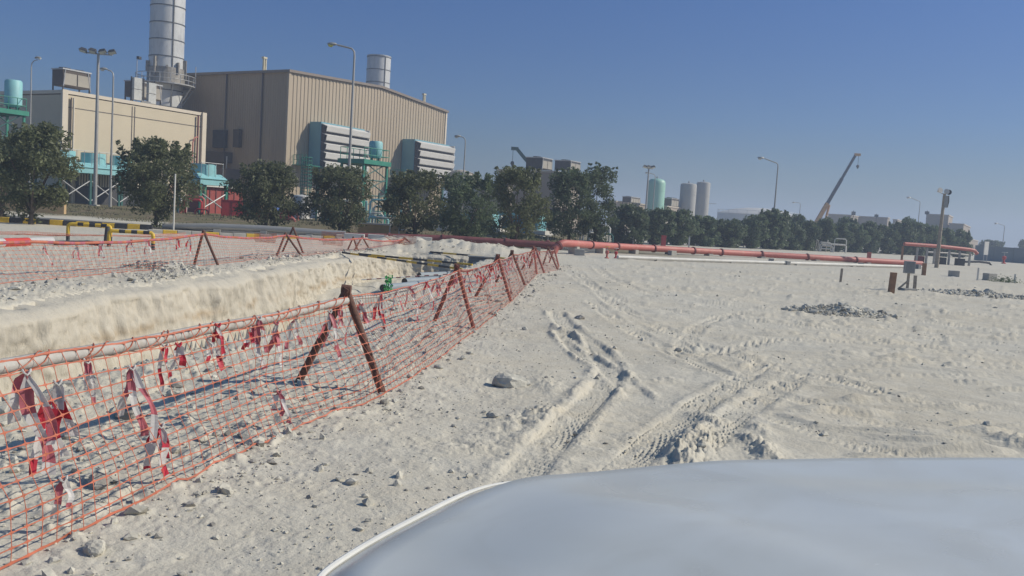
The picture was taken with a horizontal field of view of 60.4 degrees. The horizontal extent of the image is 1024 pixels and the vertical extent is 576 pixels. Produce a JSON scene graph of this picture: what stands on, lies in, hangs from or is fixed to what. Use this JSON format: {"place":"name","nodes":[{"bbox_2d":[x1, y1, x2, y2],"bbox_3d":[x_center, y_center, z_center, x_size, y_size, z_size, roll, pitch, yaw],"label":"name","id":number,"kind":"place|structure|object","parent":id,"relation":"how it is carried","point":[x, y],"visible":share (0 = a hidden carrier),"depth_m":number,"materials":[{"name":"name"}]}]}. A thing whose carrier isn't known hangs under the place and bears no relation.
{"place":"outdoors","nodes":[
{"label":"outdoors","id":0,"kind":"place"},
{"bbox_2d":[0,79,28,138],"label":"equipment tower","id":1,"kind":"structure","parent":0,"point":[13,93],"depth_m":67.42,"materials":[{"name":"green metal"}]},
{"bbox_2d":[0,251,483,401],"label":"trench wall","id":2,"kind":"structure","parent":0,"point":[114,313],"depth_m":17.61,"materials":[{"name":"sand"}]},
{"bbox_2d":[342,252,462,268],"bbox_3d":[-3.933,-0.954,30.070,0.070,0.070,7.144,-1,6,-42],"label":"pipe","id":3,"kind":"object","parent":2,"relation":"on","point":[428,264],"visible":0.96,"depth_m":29.83,"materials":[{"name":"metal"}]},
{"bbox_2d":[7,215,610,252],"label":"road","id":4,"kind":"structure","parent":0,"point":[272,233],"depth_m":49.15,"materials":[{"name":"asphalt"}]},
{"bbox_2d":[337,141,390,223],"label":"equipment tower","id":5,"kind":"structure","parent":0,"point":[375,150],"depth_m":70.52,"materials":[{"name":"green metal"}]},
{"bbox_2d":[0,203,1023,575],"bbox_3d":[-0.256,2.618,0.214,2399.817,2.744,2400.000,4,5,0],"label":"ground","id":6,"kind":"structure","parent":0,"point":[738,345],"depth_m":9.36,"materials":[{"name":"sand"}]},
{"bbox_2d":[0,131,28,216],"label":"roadside tree","id":7,"kind":"object","parent":6,"relation":"on","point":[2,188],"visible":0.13,"depth_m":45.87,"materials":[{"name":"green plant"}]},
{"bbox_2d":[0,237,54,246],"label":"barrier log","id":8,"kind":"object","parent":6,"relation":"on","point":[29,238],"visible":0.58,"depth_m":25.84,"materials":[{"name":"red plastic"}]},
{"bbox_2d":[4,200,67,213],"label":"wall","id":9,"kind":"structure","parent":6,"relation":"on","point":[61,210],"depth_m":55.87,"materials":[{"name":"concrete"}]},
{"bbox_2d":[0,121,84,224],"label":"roadside tree","id":10,"kind":"object","parent":6,"relation":"on","point":[47,160],"visible":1,"depth_m":40.35,"materials":[{"name":"green plant"}]},
{"bbox_2d":[0,217,152,229],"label":"kerb","id":11,"kind":"structure","parent":6,"relation":"on","point":[65,223],"depth_m":42.37,"materials":[{"name":"yellow paint"}]},
{"bbox_2d":[34,148,141,205],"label":"air cooler","id":12,"kind":"object","parent":6,"relation":"on","point":[87,159],"visible":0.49,"depth_m":75.65,"materials":[{"name":"paint"}]},
{"bbox_2d":[66,222,111,240],"bbox_3d":[-14.655,-1.911,30.489,1.477,0.684,0.133,3,5,-13],"label":"bent barrier","id":13,"kind":"object","parent":6,"relation":"on","point":[69,224],"visible":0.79,"depth_m":30.37,"materials":[{"name":"metal"}]},
{"bbox_2d":[0,231,182,236],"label":"kerb","id":14,"kind":"object","parent":6,"relation":"on","point":[27,233],"visible":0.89,"depth_m":28.61,"materials":[{"name":"grey concrete"}]},
{"bbox_2d":[83,540,105,556],"bbox_3d":[-2.112,1.322,4.456,0.103,0.083,0.150,3,5,-11],"label":"rock","id":15,"kind":"object","parent":6,"relation":"on","point":[96,548],"visible":0.97,"depth_m":4.42,"materials":[{"name":"stone"}]},
{"bbox_2d":[79,47,116,205],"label":"floodlight mast","id":16,"kind":"object","parent":6,"relation":"on","point":[111,52],"visible":1,"depth_m":71.68,"materials":[{"name":"metal"}]},
{"bbox_2d":[87,471,111,489],"bbox_3d":[-2.529,1.189,5.397,0.140,0.121,0.230,2,5,-24],"label":"rock","id":17,"kind":"object","parent":6,"relation":"on","point":[101,484],"visible":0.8,"depth_m":5.34,"materials":[{"name":"grey stone"}]},
{"bbox_2d":[0,89,206,205],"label":"control building","id":18,"kind":"structure","parent":6,"relation":"on","point":[73,112],"depth_m":79.56,"materials":[{"name":"beige paint"}]},
{"bbox_2d":[51,67,91,93],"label":"air conditioner","id":19,"kind":"object","parent":18,"relation":"on","point":[66,77],"visible":0.94,"depth_m":79.21,"materials":[{"name":"metal"}]},
{"bbox_2d":[130,56,155,107],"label":"switch cabinet","id":20,"kind":"object","parent":18,"relation":"on","point":[137,88],"visible":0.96,"depth_m":82.98,"materials":[{"name":"metal"}]},
{"bbox_2d":[124,80,162,105],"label":"air conditioner","id":21,"kind":"object","parent":18,"relation":"on","point":[128,87],"visible":0.35,"depth_m":85.61,"materials":[{"name":"metal"}]},
{"bbox_2d":[99,67,113,206],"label":"street lamp","id":22,"kind":"object","parent":6,"relation":"on","point":[111,157],"visible":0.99,"depth_m":70.42,"materials":[{"name":"grey metal"}]},
{"bbox_2d":[107,229,154,249],"bbox_3d":[-12.310,-1.564,28.427,1.449,0.624,0.134,2,5,-14],"label":"bent barrier","id":23,"kind":"object","parent":6,"relation":"on","point":[151,233],"visible":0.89,"depth_m":28.37,"materials":[{"name":"metal"}]},
{"bbox_2d":[111,135,206,227],"bbox_3d":[-18.844,-5.607,46.997,5.908,4.995,4.589,8,7,44],"label":"roadside tree","id":24,"kind":"object","parent":6,"relation":"on","point":[146,175],"visible":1,"depth_m":45.94,"materials":[{"name":"green plant"}]},
{"bbox_2d":[117,260,208,269],"bbox_3d":[-8.382,-0.553,21.414,2.640,0.245,1.200,4,5,0],"label":"rubble pile","id":25,"kind":"object","parent":6,"relation":"on","point":[175,265],"visible":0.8,"depth_m":21.25,"materials":[{"name":"stone"}]},
{"bbox_2d":[135,0,195,108],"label":"chimney","id":26,"kind":"object","parent":6,"relation":"on","point":[166,66],"visible":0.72,"depth_m":97.86,"materials":[{"name":"silver metal"}]},
{"bbox_2d":[176,162,228,212],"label":"air cooler","id":27,"kind":"object","parent":6,"relation":"on","point":[208,175],"visible":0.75,"depth_m":66.70,"materials":[{"name":"paint"}]},
{"bbox_2d":[193,230,218,264],"bbox_3d":[-7.881,-1.016,22.731,0.686,0.960,0.113,3,5,-7],"label":"barrier trestle","id":28,"kind":"object","parent":6,"relation":"on","point":[209,245],"visible":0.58,"depth_m":22.69,"materials":[{"name":"metal"}]},
{"bbox_2d":[0,233,403,244],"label":"rail","id":29,"kind":"object","parent":28,"relation":"on","point":[95,242],"visible":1,"depth_m":20.84,"materials":[{"name":"orange plastic"}]},
{"bbox_2d":[0,236,405,283],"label":"safety net","id":30,"kind":"object","parent":29,"relation":"hanging from","point":[156,255],"visible":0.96,"depth_m":20.30,"materials":[{"name":"orange plastic"}]},
{"bbox_2d":[186,185,242,213],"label":"pump house","id":31,"kind":"structure","parent":6,"relation":"on","point":[213,193],"depth_m":71.58,"materials":[{"name":"red paint"}]},
{"bbox_2d":[221,199,242,216],"bbox_3d":[-20.495,-5.792,64.421,1.500,1.300,0.950,2,5,-14],"label":"red cabinet","id":32,"kind":"object","parent":6,"relation":"on","point":[227,206],"visible":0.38,"depth_m":63.93,"materials":[{"name":"metal"}]},
{"bbox_2d":[148,229,342,238],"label":"kerb","id":33,"kind":"structure","parent":6,"relation":"on","point":[199,232],"depth_m":41.73,"materials":[{"name":"concrete"}]},
{"bbox_2d":[162,223,345,235],"bbox_3d":[-13.559,-3.048,46.348,9.432,0.559,0.692,3,5,-6],"label":"roadside pipe","id":34,"kind":"object","parent":6,"relation":"on","point":[261,229],"visible":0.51,"depth_m":46.18,"materials":[{"name":"metal"}]},
{"bbox_2d":[0,236,513,302],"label":"rubble","id":35,"kind":"object","parent":6,"relation":"on","point":[133,279],"visible":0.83,"depth_m":20.07,"materials":[{"name":"stone"}]},
{"bbox_2d":[219,159,313,225],"bbox_3d":[-13.700,-5.221,49.984,4.067,4.337,4.492,6,5,29],"label":"roadside tree","id":36,"kind":"object","parent":6,"relation":"on","point":[267,179],"visible":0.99,"depth_m":49.14,"materials":[{"name":"green plant"}]},
{"bbox_2d":[0,259,571,575],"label":"gravel","id":37,"kind":"structure","parent":6,"relation":"on","point":[134,509],"depth_m":6.91,"materials":[{"name":"stone"}]},
{"bbox_2d":[5,204,567,249],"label":"grass","id":38,"kind":"structure","parent":6,"relation":"on","point":[233,216],"depth_m":60.36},
{"bbox_2d":[300,157,312,194],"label":"ladder cage","id":39,"kind":"object","parent":6,"relation":"on","point":[304,174],"visible":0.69,"depth_m":75.43,"materials":[{"name":"green metal"}]},
{"bbox_2d":[182,57,448,218],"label":"turbine hall","id":40,"kind":"structure","parent":6,"relation":"on","point":[264,113],"depth_m":100.38,"materials":[{"name":"beige metal"}]},
{"bbox_2d":[292,122,370,206],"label":"air intake","id":41,"kind":"object","parent":40,"relation":"attached to","point":[327,141],"visible":0.77,"depth_m":98.88,"materials":[{"name":"white metal"}]},
{"bbox_2d":[366,54,390,87],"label":"chimney","id":42,"kind":"object","parent":40,"relation":"on","point":[378,69],"visible":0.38,"depth_m":136.23,"materials":[{"name":"silver metal"}]},
{"bbox_2d":[389,139,455,219],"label":"air intake","id":43,"kind":"object","parent":40,"relation":"attached to","point":[417,155],"visible":0.61,"depth_m":114.05,"materials":[{"name":"white metal"}]},
{"bbox_2d":[301,163,374,232],"bbox_3d":[-10.078,-5.142,51.716,4.101,4.374,4.666,6,5,28],"label":"roadside tree","id":44,"kind":"object","parent":6,"relation":"on","point":[349,179],"visible":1,"depth_m":51.13,"materials":[{"name":"green plant"}]},
{"bbox_2d":[295,284,386,393],"bbox_3d":[-1.662,0.510,8.640,0.960,1.094,0.123,4,5,6],"label":"barrier trestle","id":45,"kind":"object","parent":6,"relation":"on","point":[346,290],"visible":0.77,"depth_m":8.59,"materials":[{"name":"metal"}]},
{"bbox_2d":[0,297,349,373],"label":"rail","id":46,"kind":"object","parent":45,"relation":"on","point":[55,358],"visible":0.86,"depth_m":5.59,"materials":[{"name":"metal"}]},
{"bbox_2d":[7,368,57,474],"bbox_3d":[-2.517,0.706,4.617,0.241,0.573,0.057,2,5,-19],"label":"barrier tape","id":47,"kind":"object","parent":46,"relation":"hanging from","point":[24,380],"visible":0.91,"depth_m":4.60,"materials":[{"name":"plastic"}]},
{"bbox_2d":[83,358,96,402],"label":"barrier tape","id":48,"kind":"object","parent":46,"relation":"hanging from","point":[88,371],"visible":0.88,"depth_m":5.09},
{"bbox_2d":[158,343,168,392],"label":"barrier tape","id":49,"kind":"object","parent":46,"relation":"hanging from","point":[165,355],"visible":0.88,"depth_m":5.80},
{"bbox_2d":[168,342,186,376],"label":"barrier tape","id":50,"kind":"object","parent":46,"relation":"attached to","point":[179,349],"visible":0.96,"depth_m":5.87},
{"bbox_2d":[210,323,225,370],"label":"barrier tape","id":51,"kind":"object","parent":46,"relation":"attached to","point":[219,338],"visible":0.86,"depth_m":6.39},
{"bbox_2d":[247,316,267,369],"bbox_3d":[-2.020,0.431,6.920,0.190,0.423,0.088,4,5,9],"label":"barrier tape","id":52,"kind":"object","parent":46,"relation":"hanging from","point":[257,329],"visible":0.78,"depth_m":6.91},
{"bbox_2d":[0,249,558,569],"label":"safety net","id":53,"kind":"object","parent":46,"relation":"hanging from","point":[23,495],"visible":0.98,"depth_m":6.10,"materials":[{"name":"orange plastic"}]},
{"bbox_2d":[29,379,78,474],"bbox_3d":[-2.486,0.759,4.774,0.242,0.534,0.123,4,5,10],"label":"barrier tape","id":54,"kind":"object","parent":53,"relation":"attached to","point":[57,390],"visible":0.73,"depth_m":4.78,"materials":[{"name":"plastic"}]},
{"bbox_2d":[50,475,74,519],"bbox_3d":[-2.358,1.100,4.603,0.114,0.238,0.063,4,5,0],"label":"barrier tape","id":55,"kind":"object","parent":53,"relation":"attached to","point":[64,483],"visible":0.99,"depth_m":4.60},
{"bbox_2d":[117,364,157,440],"bbox_3d":[-2.293,0.707,5.380,0.238,0.477,0.080,3,5,-12],"label":"barrier tape","id":56,"kind":"object","parent":53,"relation":"attached to","point":[132,373],"visible":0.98,"depth_m":5.38,"materials":[{"name":"plastic"}]},
{"bbox_2d":[143,422,169,476],"bbox_3d":[-2.213,1.008,5.478,0.142,0.337,0.094,4,5,0],"label":"barrier tape","id":57,"kind":"object","parent":53,"relation":"attached to","point":[163,442],"visible":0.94,"depth_m":5.48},
{"bbox_2d":[266,321,283,366],"bbox_3d":[-1.923,0.454,7.128,0.160,0.379,0.087,4,5,0],"label":"barrier tape","id":58,"kind":"object","parent":53,"relation":"attached to","point":[276,335],"visible":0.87,"depth_m":7.12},
{"bbox_2d":[271,390,291,423],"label":"barrier tape","id":59,"kind":"object","parent":53,"relation":"attached to","point":[280,396],"visible":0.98,"depth_m":6.99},
{"bbox_2d":[318,310,341,359],"bbox_3d":[-1.679,0.432,8.128,0.228,0.465,0.099,4,5,0],"label":"barrier tape","id":60,"kind":"object","parent":46,"relation":"hanging from","point":[330,317],"visible":0.93,"depth_m":8.12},
{"bbox_2d":[327,42,354,220],"bbox_3d":[-12.163,-10.633,61.403,2.111,12.754,0.370,4,5,0],"label":"street lamp","id":61,"kind":"object","parent":6,"relation":"on","point":[331,44],"visible":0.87,"depth_m":61.14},
{"bbox_2d":[358,222,405,233],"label":"wall","id":62,"kind":"structure","parent":6,"relation":"on","point":[376,228],"depth_m":55.87,"materials":[{"name":"concrete"}]},
{"bbox_2d":[365,193,400,223],"bbox_3d":[-9.085,-5.493,62.273,2.689,2.418,1.133,4,5,0],"label":"pipework","id":63,"kind":"object","parent":6,"relation":"on","point":[372,217],"visible":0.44,"depth_m":61.97,"materials":[{"name":"green metal"}]},
{"bbox_2d":[376,168,451,233],"bbox_3d":[-5.449,-4.680,49.887,4.098,4.302,4.342,4,5,0],"label":"roadside tree","id":64,"kind":"object","parent":6,"relation":"on","point":[410,184],"visible":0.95,"depth_m":49.31,"materials":[{"name":"green plant"}]},
{"bbox_2d":[358,253,472,265],"bbox_3d":[-3.521,-1.032,31.346,4.942,0.070,0.070,6,5,28],"label":"pipe","id":65,"kind":"object","parent":6,"relation":"on","point":[449,262],"visible":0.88,"depth_m":31.20,"materials":[{"name":"metal"}]},
{"bbox_2d":[353,233,554,251],"bbox_3d":[-3.129,-2.502,46.877,11.313,0.680,0.743,3,5,-8],"label":"roadside pipe","id":66,"kind":"object","parent":6,"relation":"on","point":[539,245],"visible":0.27,"depth_m":46.99,"materials":[{"name":"metal"}]},
{"bbox_2d":[433,263,474,327],"bbox_3d":[-0.920,0.125,14.306,0.864,1.058,0.121,6,5,28],"label":"barrier trestle","id":67,"kind":"object","parent":6,"relation":"on","point":[456,268],"visible":0.79,"depth_m":14.23,"materials":[{"name":"metal"}]},
{"bbox_2d":[435,170,501,236],"bbox_3d":[-2.766,-4.926,53.522,4.450,4.537,4.732,4,5,0],"label":"roadside tree","id":68,"kind":"object","parent":6,"relation":"on","point":[451,220],"visible":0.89,"depth_m":53.08,"materials":[{"name":"green plant"}]},
{"bbox_2d":[492,372,530,387],"bbox_3d":[-0.012,1.027,9.619,0.389,0.187,0.291,2,5,-24],"label":"rock","id":69,"kind":"object","parent":6,"relation":"on","point":[508,380],"visible":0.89,"depth_m":9.53,"materials":[{"name":"stone"}]},
{"bbox_2d":[481,165,553,247],"bbox_3d":[0.352,-4.546,49.952,3.878,4.861,3.721,-1,6,-43],"label":"roadside tree","id":70,"kind":"object","parent":6,"relation":"on","point":[520,178],"visible":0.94,"depth_m":49.26,"materials":[{"name":"green plant"}]},
{"bbox_2d":[498,169,578,228],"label":"switch building","id":71,"kind":"structure","parent":6,"relation":"on","point":[544,189],"depth_m":112.22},
{"bbox_2d":[526,156,552,170],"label":"air conditioner","id":72,"kind":"object","parent":71,"relation":"on","point":[541,163],"visible":0.89,"depth_m":112.75,"materials":[{"name":"metal"}]},
{"bbox_2d":[96,255,1019,575],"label":"pebbles","id":73,"kind":"object","parent":6,"relation":"on","point":[368,501],"visible":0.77,"depth_m":6.00,"materials":[{"name":"stone"}]},
{"bbox_2d":[538,166,604,239],"bbox_3d":[4.293,-5.654,59.827,4.030,5.192,5.133,6,5,22],"label":"roadside tree","id":74,"kind":"object","parent":6,"relation":"on","point":[568,180],"visible":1,"depth_m":58.90,"materials":[{"name":"green plant"}]},
{"bbox_2d":[574,162,619,241],"bbox_3d":[6.062,-5.879,61.639,3.333,5.968,3.538,4,5,0],"label":"roadside tree","id":75,"kind":"object","parent":6,"relation":"on","point":[599,231],"visible":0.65,"depth_m":61.40,"materials":[{"name":"green plant"}]},
{"bbox_2d":[608,203,650,244],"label":"tree","id":76,"kind":"object","parent":6,"relation":"on","point":[633,218],"visible":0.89,"depth_m":76.90,"materials":[{"name":"green plant"}]},
{"bbox_2d":[647,177,665,211],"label":"silo","id":77,"kind":"object","parent":6,"relation":"on","point":[659,194],"visible":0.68,"depth_m":155.73,"materials":[{"name":"metal"}]},
{"bbox_2d":[643,206,676,244],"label":"tree","id":78,"kind":"object","parent":6,"relation":"on","point":[658,227],"visible":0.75,"depth_m":80.91,"materials":[{"name":"green plant"}]},
{"bbox_2d":[317,458,1023,575],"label":"car","id":79,"kind":"object","parent":6,"relation":"on","point":[878,517],"visible":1,"depth_m":1.41,"materials":[{"name":"white paint"}]},
{"bbox_2d":[659,209,700,245],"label":"tree","id":80,"kind":"object","parent":6,"relation":"on","point":[684,232],"visible":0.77,"depth_m":83.82,"materials":[{"name":"green plant"}]},
{"bbox_2d":[679,181,696,236],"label":"silo","id":81,"kind":"object","parent":6,"relation":"on","point":[688,191],"visible":0.59,"depth_m":162.75,"materials":[{"name":"metal"}]},
{"bbox_2d":[686,215,721,246],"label":"tree","id":82,"kind":"object","parent":6,"relation":"on","point":[707,225],"visible":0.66,"depth_m":87.17,"materials":[{"name":"green plant"}]},
{"bbox_2d":[695,180,714,217],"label":"silo","id":83,"kind":"object","parent":6,"relation":"on","point":[702,199],"visible":0.74,"depth_m":167.91,"materials":[{"name":"metal"}]},
{"bbox_2d":[707,218,748,247],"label":"tree","id":84,"kind":"object","parent":6,"relation":"on","point":[733,231],"visible":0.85,"depth_m":88.73,"materials":[{"name":"green plant"}]},
{"bbox_2d":[550,239,923,265],"bbox_3d":[15.318,-2.112,57.491,35.830,1.142,4.358,0,6,-36],"label":"pipe","id":85,"kind":"object","parent":6,"relation":"on","point":[598,247],"visible":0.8,"depth_m":57.93,"materials":[{"name":"metal"}]},
{"bbox_2d":[740,213,770,248],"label":"tree","id":86,"kind":"object","parent":6,"relation":"on","point":[754,223],"visible":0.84,"depth_m":91.11,"materials":[{"name":"green plant"}]},
{"bbox_2d":[717,208,797,220],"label":"storage tank","id":87,"kind":"object","parent":6,"relation":"on","point":[737,213],"visible":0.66,"depth_m":251.97,"materials":[{"name":"metal"}]},
{"bbox_2d":[616,255,921,267],"bbox_3d":[16.544,-1.412,51.222,27.943,0.269,0.488,0,6,-36],"label":"water pipe","id":88,"kind":"object","parent":6,"relation":"on","point":[740,261],"visible":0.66,"depth_m":48.61,"materials":[{"name":"metal"}]},
{"bbox_2d":[758,208,792,249],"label":"tree","id":89,"kind":"object","parent":6,"relation":"on","point":[778,221],"visible":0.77,"depth_m":93.78,"materials":[{"name":"green plant"}]},
{"bbox_2d":[780,221,807,250],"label":"tree","id":90,"kind":"object","parent":6,"relation":"on","point":[797,233],"visible":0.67,"depth_m":96.88,"materials":[{"name":"green plant"}]},
{"bbox_2d":[798,220,821,250],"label":"tree","id":91,"kind":"object","parent":6,"relation":"on","point":[811,228],"visible":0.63,"depth_m":98.85,"materials":[{"name":"green plant"}]},
{"bbox_2d":[814,216,838,250],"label":"tree","id":92,"kind":"object","parent":6,"relation":"on","point":[829,228],"visible":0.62,"depth_m":101.66,"materials":[{"name":"green plant"}]},
{"bbox_2d":[814,153,860,221],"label":"mobile crane","id":93,"kind":"object","parent":6,"relation":"on","point":[826,206],"visible":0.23,"depth_m":170.56,"materials":[{"name":"orange metal"}]},
{"bbox_2d":[781,302,901,318],"bbox_3d":[7.899,0.508,21.062,3.086,0.344,2.160,4,5,0],"label":"rubble pile","id":94,"kind":"object","parent":6,"relation":"on","point":[842,309],"visible":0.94,"depth_m":20.73,"materials":[{"name":"stone"}]},
{"bbox_2d":[829,222,855,251],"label":"tree","id":95,"kind":"object","parent":6,"relation":"on","point":[842,231],"visible":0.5,"depth_m":103.80,"materials":[{"name":"green plant"}]},
{"bbox_2d":[841,222,871,252],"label":"tree","id":96,"kind":"object","parent":6,"relation":"on","point":[857,230],"visible":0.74,"depth_m":106.56,"materials":[{"name":"green plant"}]},
{"bbox_2d":[859,220,883,253],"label":"tree","id":97,"kind":"object","parent":6,"relation":"on","point":[872,229],"visible":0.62,"depth_m":108.73,"materials":[{"name":"green plant"}]},
{"bbox_2d":[877,225,901,253],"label":"tree","id":98,"kind":"object","parent":6,"relation":"on","point":[890,239],"visible":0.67,"depth_m":110.76,"materials":[{"name":"green plant"}]},
{"bbox_2d":[888,220,918,254],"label":"tree","id":99,"kind":"object","parent":6,"relation":"on","point":[907,232],"visible":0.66,"depth_m":112.47,"materials":[{"name":"green plant"}]},
{"bbox_2d":[897,261,916,290],"bbox_3d":[14.252,-0.430,31.681,0.617,1.080,0.400,3,5,-11],"label":"meter box","id":100,"kind":"object","parent":6,"relation":"on","point":[909,268],"visible":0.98,"depth_m":31.53,"materials":[{"name":"metal"}]},
{"bbox_2d":[904,221,928,255],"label":"tree","id":101,"kind":"object","parent":6,"relation":"on","point":[919,228],"visible":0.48,"depth_m":114.82,"materials":[{"name":"green plant"}]},
{"bbox_2d":[923,223,945,255],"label":"tree","id":102,"kind":"object","parent":6,"relation":"on","point":[932,233],"visible":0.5,"depth_m":116.68,"materials":[{"name":"green plant"}]},
{"bbox_2d":[900,242,978,265],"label":"pipe rack","id":103,"kind":"object","parent":6,"relation":"on","point":[958,261],"visible":0.89,"depth_m":74.78,"materials":[{"name":"metal"}]},
{"bbox_2d":[934,188,951,267],"bbox_3d":[30.977,-4.245,63.656,1.001,5.978,0.405,4,5,0],"label":"utility pole","id":104,"kind":"object","parent":6,"relation":"on","point":[945,201],"visible":0.97,"depth_m":63.58,"materials":[{"name":"metal"}]},
{"bbox_2d":[940,227,962,256],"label":"tree","id":105,"kind":"object","parent":6,"relation":"on","point":[948,235],"visible":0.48,"depth_m":118.54,"materials":[{"name":"green plant"}]},
{"bbox_2d":[951,229,973,257],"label":"tree","id":106,"kind":"object","parent":6,"relation":"on","point":[966,236],"visible":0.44,"depth_m":120.84,"materials":[{"name":"green plant"}]},
{"bbox_2d":[918,288,1023,299],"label":"rubble pile","id":107,"kind":"object","parent":6,"relation":"on","point":[979,293],"visible":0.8,"depth_m":32.01,"materials":[{"name":"stone"}]},
{"bbox_2d":[0,0,1023,247],"label":"sky","id":108,"kind":"structure","parent":0,"point":[929,94],"materials":[{"name":"blue"}]},
{"bbox_2d":[926,214,952,229],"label":"concrete building","id":109,"kind":"structure","parent":0,"point":[933,219],"depth_m":200.23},
{"bbox_2d":[974,245,1023,262],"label":"boundary wall","id":110,"kind":"structure","parent":0,"point":[1012,255],"depth_m":106.60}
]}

